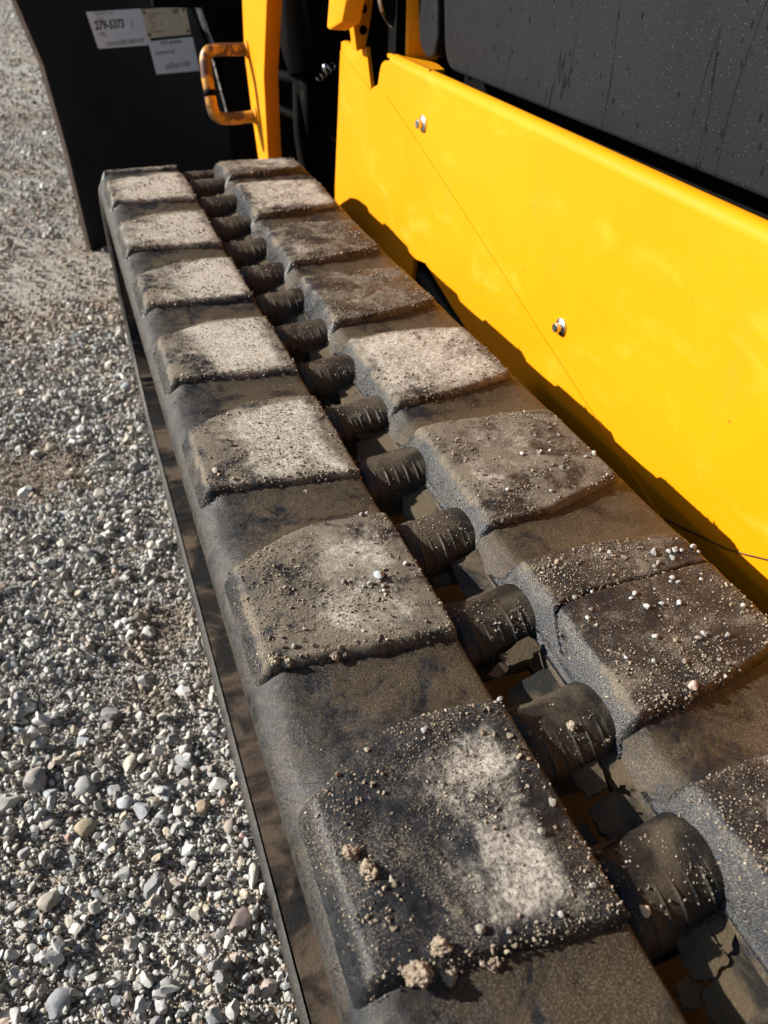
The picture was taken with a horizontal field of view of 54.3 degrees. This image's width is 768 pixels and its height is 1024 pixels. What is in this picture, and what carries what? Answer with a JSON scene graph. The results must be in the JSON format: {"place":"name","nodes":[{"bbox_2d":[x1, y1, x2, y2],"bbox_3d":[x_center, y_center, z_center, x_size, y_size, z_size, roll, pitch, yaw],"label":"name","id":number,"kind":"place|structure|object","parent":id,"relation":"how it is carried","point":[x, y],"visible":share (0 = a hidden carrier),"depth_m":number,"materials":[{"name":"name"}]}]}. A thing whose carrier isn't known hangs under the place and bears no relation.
{"place":"outdoors","nodes":[
{"label":"outdoors","id":0,"kind":"place"},
{"bbox_2d":[0,0,305,1023],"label":"gravel ground","id":1,"kind":"structure","parent":0,"point":[24,286],"depth_m":0.97,"materials":[{"name":"grey gravel"}]},
{"bbox_2d":[0,528,6,535],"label":"stone","id":2,"kind":"object","parent":1,"relation":"on","point":[2,531],"visible":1,"depth_m":1.19,"materials":[{"name":"white stone"}]},
{"bbox_2d":[0,1009,10,1023],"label":"stone","id":3,"kind":"object","parent":1,"relation":"on","point":[4,1016],"visible":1,"depth_m":0.67,"materials":[{"name":"beige stone"}]},
{"bbox_2d":[0,793,20,813],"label":"stone","id":4,"kind":"object","parent":1,"relation":"on","point":[12,801],"visible":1,"depth_m":0.83,"materials":[{"name":"grey stone"}]},
{"bbox_2d":[7,661,18,670],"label":"stone","id":5,"kind":"object","parent":1,"relation":"on","point":[11,665],"visible":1,"depth_m":0.98,"materials":[{"name":"grey stone"}]},
{"bbox_2d":[9,685,19,691],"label":"stone","id":6,"kind":"object","parent":1,"relation":"on","point":[15,686],"visible":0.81,"depth_m":0.95,"materials":[{"name":"grey stone"}]},
{"bbox_2d":[8,1020,29,1023],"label":"stone","id":7,"kind":"object","parent":1,"relation":"on","point":[22,1022],"visible":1,"depth_m":0.67,"materials":[{"name":"grey stone"}]},
{"bbox_2d":[14,413,24,419],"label":"stone","id":8,"kind":"object","parent":1,"relation":"on","point":[19,416],"visible":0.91,"depth_m":1.45,"materials":[{"name":"grey stone"}]},
{"bbox_2d":[13,707,27,719],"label":"stone","id":9,"kind":"object","parent":1,"relation":"on","point":[20,713],"visible":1,"depth_m":0.92,"materials":[{"name":"grey stone"}]},
{"bbox_2d":[15,445,25,452],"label":"stone","id":10,"kind":"object","parent":1,"relation":"on","point":[20,448],"visible":1,"depth_m":1.37,"materials":[{"name":"grey stone"}]},
{"bbox_2d":[18,388,30,394],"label":"stone","id":11,"kind":"object","parent":1,"relation":"on","point":[21,392],"visible":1,"depth_m":1.52,"materials":[{"name":"beige stone"}]},
{"bbox_2d":[18,485,31,498],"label":"stone","id":12,"kind":"object","parent":1,"relation":"on","point":[25,491],"visible":1,"depth_m":1.27,"materials":[{"name":"grey stone"}]},
{"bbox_2d":[19,700,36,712],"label":"stone","id":13,"kind":"object","parent":1,"relation":"on","point":[30,708],"visible":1,"depth_m":0.93,"materials":[{"name":"grey stone"}]},
{"bbox_2d":[26,335,35,342],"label":"stone","id":14,"kind":"object","parent":1,"relation":"on","point":[31,338],"visible":0.98,"depth_m":1.71,"materials":[{"name":"beige stone"}]},
{"bbox_2d":[23,638,39,649],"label":"stone","id":15,"kind":"object","parent":1,"relation":"on","point":[27,642],"visible":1,"depth_m":1.01,"materials":[{"name":"grey stone"}]},
{"bbox_2d":[27,727,38,738],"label":"stone","id":16,"kind":"object","parent":1,"relation":"on","point":[33,732],"visible":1,"depth_m":0.90,"materials":[{"name":"grey stone"}]},
{"bbox_2d":[23,766,46,794],"bbox_3d":[-0.397,0.306,0.856,0.022,0.026,0.031,7,39,7],"label":"stone","id":17,"kind":"object","parent":1,"relation":"on","point":[35,781],"visible":1,"depth_m":0.85,"materials":[{"name":"grey stone"}]},
{"bbox_2d":[30,450,41,457],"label":"stone","id":18,"kind":"object","parent":1,"relation":"on","point":[33,453],"visible":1,"depth_m":1.36,"materials":[{"name":"grey stone"}]},
{"bbox_2d":[31,712,51,727],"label":"stone","id":19,"kind":"object","parent":1,"relation":"on","point":[36,722],"visible":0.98,"depth_m":0.91,"materials":[{"name":"grey stone"}]},
{"bbox_2d":[38,568,50,576],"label":"stone","id":20,"kind":"object","parent":1,"relation":"on","point":[41,573],"visible":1,"depth_m":1.12,"materials":[{"name":"grey stone"}]},
{"bbox_2d":[42,394,52,400],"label":"stone","id":21,"kind":"object","parent":1,"relation":"on","point":[47,396],"visible":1,"depth_m":1.51,"materials":[{"name":"beige stone"}]},
{"bbox_2d":[36,892,60,911],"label":"stone","id":22,"kind":"object","parent":1,"relation":"on","point":[47,901],"visible":1,"depth_m":0.75,"materials":[{"name":"beige stone"}]},
{"bbox_2d":[38,814,58,831],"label":"stone","id":23,"kind":"object","parent":1,"relation":"on","point":[50,820],"visible":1,"depth_m":0.82,"materials":[{"name":"grey stone"}]},
{"bbox_2d":[41,558,56,568],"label":"stone","id":24,"kind":"object","parent":1,"relation":"on","point":[48,564],"visible":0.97,"depth_m":1.13,"materials":[{"name":"grey stone"}]},
{"bbox_2d":[43,557,56,562],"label":"stone","id":25,"kind":"object","parent":1,"relation":"on","point":[53,560],"visible":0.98,"depth_m":1.14,"materials":[{"name":"grey stone"}]},
{"bbox_2d":[46,443,54,450],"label":"stone","id":26,"kind":"object","parent":1,"relation":"on","point":[49,446],"visible":1,"depth_m":1.38,"materials":[{"name":"beige stone"}]},
{"bbox_2d":[50,432,57,437],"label":"stone","id":27,"kind":"object","parent":1,"relation":"on","point":[53,434],"visible":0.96,"depth_m":1.41,"materials":[{"name":"grey stone"}]},
{"bbox_2d":[45,986,70,1019],"bbox_3d":[-0.297,0.451,0.688,0.021,0.016,0.027,30,47,31],"label":"stone","id":28,"kind":"object","parent":1,"relation":"on","point":[58,999],"visible":1,"depth_m":0.68,"materials":[{"name":"grey stone"}]},
{"bbox_2d":[55,568,68,576],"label":"stone","id":29,"kind":"object","parent":1,"relation":"on","point":[64,570],"visible":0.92,"depth_m":1.12,"materials":[{"name":"grey stone"}]},
{"bbox_2d":[58,481,67,491],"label":"stone","id":30,"kind":"object","parent":1,"relation":"on","point":[60,485],"visible":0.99,"depth_m":1.29,"materials":[{"name":"grey stone"}]},
{"bbox_2d":[58,510,69,518],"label":"stone","id":31,"kind":"object","parent":1,"relation":"on","point":[62,514],"visible":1,"depth_m":1.23,"materials":[{"name":"grey stone"}]},
{"bbox_2d":[61,653,72,664],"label":"stone","id":32,"kind":"object","parent":1,"relation":"on","point":[64,661],"visible":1,"depth_m":1.00,"materials":[{"name":"grey stone"}]},
{"bbox_2d":[68,429,76,434],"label":"stone","id":33,"kind":"object","parent":1,"relation":"on","point":[73,431],"visible":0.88,"depth_m":1.42,"materials":[{"name":"grey stone"}]},
{"bbox_2d":[67,367,78,372],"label":"stone","id":34,"kind":"object","parent":1,"relation":"on","point":[76,370],"visible":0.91,"depth_m":1.60,"materials":[{"name":"grey stone"}]},
{"bbox_2d":[69,436,83,444],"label":"stone","id":35,"kind":"object","parent":1,"relation":"on","point":[76,438],"visible":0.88,"depth_m":1.40,"materials":[{"name":"white stone"}]},
{"bbox_2d":[77,735,91,745],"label":"stone","id":36,"kind":"object","parent":1,"relation":"on","point":[83,739],"visible":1,"depth_m":0.90,"materials":[{"name":"white stone"}]},
{"bbox_2d":[73,775,96,796],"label":"stone","id":37,"kind":"object","parent":1,"relation":"on","point":[84,784],"visible":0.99,"depth_m":0.85,"materials":[{"name":"grey stone"}]},
{"bbox_2d":[74,818,97,837],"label":"stone","id":38,"kind":"object","parent":1,"relation":"on","point":[84,827],"visible":1,"depth_m":0.81,"materials":[{"name":"beige stone"}]},
{"bbox_2d":[86,549,97,558],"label":"stone","id":39,"kind":"object","parent":1,"relation":"on","point":[94,551],"visible":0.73,"depth_m":1.15,"materials":[{"name":"grey stone"}]},
{"bbox_2d":[89,330,98,336],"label":"stone","id":40,"kind":"object","parent":1,"relation":"on","point":[93,332],"visible":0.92,"depth_m":1.73,"materials":[{"name":"grey stone"}]},
{"bbox_2d":[93,488,104,495],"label":"stone","id":41,"kind":"object","parent":1,"relation":"on","point":[98,491],"visible":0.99,"depth_m":1.28,"materials":[{"name":"beige stone"}]},
{"bbox_2d":[99,437,106,444],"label":"stone","id":42,"kind":"object","parent":1,"relation":"on","point":[102,440],"visible":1,"depth_m":1.40,"materials":[{"name":"grey stone"}]},
{"bbox_2d":[97,453,110,460],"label":"stone","id":43,"kind":"object","parent":1,"relation":"on","point":[103,456],"visible":0.88,"depth_m":1.36,"materials":[{"name":"grey stone"}]},
{"bbox_2d":[98,836,114,853],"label":"stone","id":44,"kind":"object","parent":1,"relation":"on","point":[107,845],"visible":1,"depth_m":0.80,"materials":[{"name":"grey stone"}]},
{"bbox_2d":[102,397,110,404],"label":"stone","id":45,"kind":"object","parent":1,"relation":"on","point":[105,400],"visible":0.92,"depth_m":1.51,"materials":[{"name":"white stone"}]},
{"bbox_2d":[105,361,112,367],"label":"stone","id":46,"kind":"object","parent":1,"relation":"on","point":[108,364],"visible":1,"depth_m":1.62,"materials":[{"name":"white stone"}]},
{"bbox_2d":[100,707,122,725],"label":"stone","id":47,"kind":"object","parent":1,"relation":"on","point":[105,710],"visible":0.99,"depth_m":0.93,"materials":[{"name":"grey stone"}]},
{"bbox_2d":[107,784,120,796],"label":"stone","id":48,"kind":"object","parent":1,"relation":"on","point":[111,789],"visible":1,"depth_m":0.85,"materials":[{"name":"grey stone"}]},
{"bbox_2d":[113,619,122,629],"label":"stone","id":49,"kind":"object","parent":1,"relation":"on","point":[118,623],"visible":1,"depth_m":1.05,"materials":[{"name":"grey stone"}]},
{"bbox_2d":[11,0,231,250],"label":"bucket","id":50,"kind":"object","parent":1,"relation":"on","point":[122,81],"visible":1,"depth_m":2.07,"materials":[{"name":"black paint"}]},
{"bbox_2d":[117,329,125,335],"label":"stone","id":51,"kind":"object","parent":1,"relation":"on","point":[121,332],"visible":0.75,"depth_m":1.73,"materials":[{"name":"grey stone"}]},
{"bbox_2d":[117,795,133,809],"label":"stone","id":52,"kind":"object","parent":1,"relation":"on","point":[124,802],"visible":1,"depth_m":0.84,"materials":[{"name":"grey stone"}]},
{"bbox_2d":[120,537,131,542],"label":"stone","id":53,"kind":"object","parent":1,"relation":"on","point":[125,539],"visible":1,"depth_m":1.19,"materials":[{"name":"grey stone"}]},
{"bbox_2d":[121,382,132,391],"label":"stone","id":54,"kind":"object","parent":1,"relation":"on","point":[127,386],"visible":0.91,"depth_m":1.55,"materials":[{"name":"grey stone"}]},
{"bbox_2d":[123,753,137,772],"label":"stone","id":55,"kind":"object","parent":1,"relation":"on","point":[130,763],"visible":1,"depth_m":0.88,"materials":[{"name":"beige stone"}]},
{"bbox_2d":[123,936,139,954],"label":"stone","id":56,"kind":"object","parent":1,"relation":"on","point":[134,947],"visible":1,"depth_m":0.72,"materials":[{"name":"grey stone"}]},
{"bbox_2d":[127,628,138,637],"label":"stone","id":57,"kind":"object","parent":1,"relation":"on","point":[133,632],"visible":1,"depth_m":1.04,"materials":[{"name":"grey stone"}]},
{"bbox_2d":[128,461,142,470],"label":"stone","id":58,"kind":"object","parent":1,"relation":"on","point":[137,465],"visible":0.98,"depth_m":1.34,"materials":[{"name":"grey stone"}]},
{"bbox_2d":[133,802,151,819],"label":"stone","id":59,"kind":"object","parent":1,"relation":"on","point":[141,810],"visible":1,"depth_m":0.83,"materials":[{"name":"grey stone"}]},
{"bbox_2d":[136,426,148,433],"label":"stone","id":60,"kind":"object","parent":1,"relation":"on","point":[141,429],"visible":0.97,"depth_m":1.43,"materials":[{"name":"grey stone"}]},
{"bbox_2d":[132,972,156,993],"bbox_3d":[-0.226,0.441,0.704,0.023,0.016,0.018,-15,43,-23],"label":"stone","id":61,"kind":"object","parent":1,"relation":"on","point":[138,978],"visible":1,"depth_m":0.70,"materials":[{"name":"grey stone"}]},
{"bbox_2d":[137,673,152,690],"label":"stone","id":62,"kind":"object","parent":1,"relation":"on","point":[144,680],"visible":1,"depth_m":0.97,"materials":[{"name":"grey stone"}]},
{"bbox_2d":[140,626,155,638],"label":"stone","id":63,"kind":"object","parent":1,"relation":"on","point":[149,632],"visible":1,"depth_m":1.03,"materials":[{"name":"grey stone"}]},
{"bbox_2d":[144,532,157,540],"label":"stone","id":64,"kind":"object","parent":1,"relation":"on","point":[149,536],"visible":0.96,"depth_m":1.19,"materials":[{"name":"grey stone"}]},
{"bbox_2d":[143,870,165,899],"bbox_3d":[-0.237,0.385,0.773,0.019,0.017,0.035,23,33,2],"label":"stone","id":65,"kind":"object","parent":1,"relation":"on","point":[152,884],"visible":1,"depth_m":0.77,"materials":[{"name":"grey stone"}]},
{"bbox_2d":[155,811,168,825],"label":"stone","id":66,"kind":"object","parent":1,"relation":"on","point":[163,816],"visible":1,"depth_m":0.83,"materials":[{"name":"grey stone"}]},
{"bbox_2d":[152,976,174,1001],"bbox_3d":[-0.205,0.446,0.698,0.018,0.011,0.022,25,59,14],"label":"stone","id":67,"kind":"object","parent":1,"relation":"on","point":[156,991],"visible":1,"depth_m":0.69,"materials":[{"name":"grey stone"}]},
{"bbox_2d":[160,786,171,802],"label":"stone","id":68,"kind":"object","parent":1,"relation":"on","point":[165,795],"visible":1,"depth_m":0.85,"materials":[{"name":"grey stone"}]},
{"bbox_2d":[162,878,171,899],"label":"stone","id":69,"kind":"object","parent":1,"relation":"on","point":[166,884],"visible":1,"depth_m":0.77,"materials":[{"name":"grey stone"}]},
{"bbox_2d":[175,684,190,696],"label":"stone","id":70,"kind":"object","parent":1,"relation":"on","point":[180,690],"visible":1,"depth_m":0.96,"materials":[{"name":"white stone"}]},
{"bbox_2d":[174,752,197,769],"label":"stone","id":71,"kind":"object","parent":1,"relation":"on","point":[179,759],"visible":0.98,"depth_m":0.88,"materials":[{"name":"grey stone"}]},
{"bbox_2d":[193,799,210,815],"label":"stone","id":72,"kind":"object","parent":1,"relation":"on","point":[202,808],"visible":1,"depth_m":0.84,"materials":[{"name":"beige stone"}]},
{"bbox_2d":[209,777,227,789],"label":"stone","id":73,"kind":"object","parent":1,"relation":"on","point":[218,783],"visible":1,"depth_m":0.86,"materials":[{"name":"grey stone"}]},
{"bbox_2d":[224,817,237,835],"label":"stone","id":74,"kind":"object","parent":1,"relation":"on","point":[229,825],"visible":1,"depth_m":0.82,"materials":[{"name":"beige stone"}]},
{"bbox_2d":[229,906,251,934],"bbox_3d":[-0.142,0.408,0.746,0.021,0.013,0.028,21,31,1],"label":"stone","id":75,"kind":"object","parent":1,"relation":"on","point":[241,919],"visible":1,"depth_m":0.74,"materials":[{"name":"stone"}]},
{"bbox_2d":[249,859,258,888],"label":"stone","id":76,"kind":"object","parent":1,"relation":"on","point":[254,869],"visible":1,"depth_m":0.78,"materials":[{"name":"white stone"}]},
{"bbox_2d":[259,978,277,997],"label":"stone","id":77,"kind":"object","parent":1,"relation":"on","point":[268,986],"visible":1,"depth_m":0.70,"materials":[{"name":"beige stone"}]},
{"bbox_2d":[98,0,767,1023],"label":"track loader","id":78,"kind":"object","parent":1,"relation":"on","point":[558,208],"visible":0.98,"depth_m":0.58,"materials":[{"name":"rubber"}]},
{"bbox_2d":[269,655,279,666],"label":"dirt clod","id":79,"kind":"object","parent":78,"relation":"on","point":[273,660],"visible":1,"depth_m":0.43,"materials":[{"name":"beige soil"}]},
{"bbox_2d":[282,657,291,667],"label":"dirt clod","id":80,"kind":"object","parent":78,"relation":"on","point":[287,662],"visible":1,"depth_m":0.43,"materials":[{"name":"beige soil"}]},
{"bbox_2d":[329,651,339,661],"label":"dirt clod","id":81,"kind":"object","parent":78,"relation":"on","point":[334,655],"visible":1,"depth_m":0.43,"materials":[{"name":"beige soil"}]},
{"bbox_2d":[342,844,360,861],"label":"dirt clod","id":82,"kind":"object","parent":78,"relation":"on","point":[350,852],"visible":1,"depth_m":0.34,"materials":[{"name":"beige soil"}]},
{"bbox_2d":[360,858,378,880],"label":"dirt clod","id":83,"kind":"object","parent":78,"relation":"on","point":[369,870],"visible":1,"depth_m":0.33,"materials":[{"name":"beige soil"}]},
{"bbox_2d":[374,571,383,578],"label":"pebble","id":84,"kind":"object","parent":78,"relation":"on","point":[379,574],"visible":1,"depth_m":0.48,"materials":[{"name":"stone"}]},
{"bbox_2d":[401,960,433,987],"bbox_3d":[0.014,0.187,0.303,0.012,0.009,0.011,-19,43,-23],"label":"dirt clod","id":85,"kind":"object","parent":78,"relation":"on","point":[419,973],"visible":1,"depth_m":0.30,"materials":[{"name":"beige soil"}]},
{"bbox_2d":[421,726,426,732],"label":"pebble","id":86,"kind":"object","parent":78,"relation":"on","point":[423,729],"visible":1,"depth_m":0.39,"materials":[{"name":"stone"}]},
{"bbox_2d":[101,157,767,997],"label":"dirt crumbs","id":87,"kind":"object","parent":78,"relation":"on","point":[421,569],"visible":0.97,"depth_m":0.47,"materials":[{"name":"grey soil"}]},
{"bbox_2d":[109,166,767,1004],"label":"dirt grit","id":88,"kind":"object","parent":78,"relation":"on","point":[435,602],"visible":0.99,"depth_m":0.47,"materials":[{"name":"grey soil"}]},
{"bbox_2d":[109,167,767,978],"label":"dirt clods","id":89,"kind":"object","parent":78,"relation":"on","point":[395,883],"visible":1,"depth_m":0.50,"materials":[{"name":"beige soil"}]},
{"bbox_2d":[429,935,453,956],"bbox_3d":[0.024,0.180,0.310,0.010,0.006,0.008,-1,23,12],"label":"dirt clod","id":90,"kind":"object","parent":78,"relation":"on","point":[440,946],"visible":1,"depth_m":0.31,"materials":[{"name":"beige soil"}]},
{"bbox_2d":[440,967,458,986],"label":"dirt clod","id":91,"kind":"object","parent":78,"relation":"on","point":[449,976],"visible":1,"depth_m":0.31,"materials":[{"name":"brown soil"}]},
{"bbox_2d":[475,924,485,934],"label":"pebble","id":92,"kind":"object","parent":78,"relation":"on","point":[480,929],"visible":1,"depth_m":0.32,"materials":[{"name":"stone"}]},
{"bbox_2d":[485,956,501,972],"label":"dirt clod","id":93,"kind":"object","parent":78,"relation":"on","point":[493,964],"visible":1,"depth_m":0.31,"materials":[{"name":"beige soil"}]},
{"bbox_2d":[506,927,511,933],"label":"pebble","id":94,"kind":"object","parent":78,"relation":"on","point":[509,930],"visible":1,"depth_m":0.32,"materials":[{"name":"stone"}]},
{"bbox_2d":[537,828,544,835],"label":"pebble","id":95,"kind":"object","parent":78,"relation":"on","point":[541,831],"visible":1,"depth_m":0.35,"materials":[{"name":"stone"}]},
{"bbox_2d":[549,797,555,806],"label":"pebble","id":96,"kind":"object","parent":78,"relation":"on","point":[552,802],"visible":1,"depth_m":0.36,"materials":[{"name":"stone"}]},
{"bbox_2d":[558,910,564,917],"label":"pebble","id":97,"kind":"object","parent":78,"relation":"on","point":[560,913],"visible":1,"depth_m":0.32,"materials":[{"name":"stone"}]},
{"bbox_2d":[566,720,576,730],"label":"dirt clod","id":98,"kind":"object","parent":78,"relation":"on","point":[571,725],"visible":1,"depth_m":0.41,"materials":[{"name":"beige soil"}]},
{"bbox_2d":[589,883,596,888],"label":"pebble","id":99,"kind":"object","parent":78,"relation":"on","point":[593,885],"visible":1,"depth_m":0.33,"materials":[{"name":"stone"}]},
{"bbox_2d":[639,905,650,917],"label":"pebble","id":100,"kind":"object","parent":78,"relation":"on","point":[645,911],"visible":1,"depth_m":0.33,"materials":[{"name":"stone"}]},
{"bbox_2d":[652,634,658,638],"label":"pebble","id":101,"kind":"object","parent":78,"relation":"on","point":[655,636],"visible":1,"depth_m":0.45,"materials":[{"name":"stone"}]},
{"bbox_2d":[688,680,697,690],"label":"pebble","id":102,"kind":"object","parent":78,"relation":"on","point":[693,685],"visible":1,"depth_m":0.42,"materials":[{"name":"stone"}]}
]}

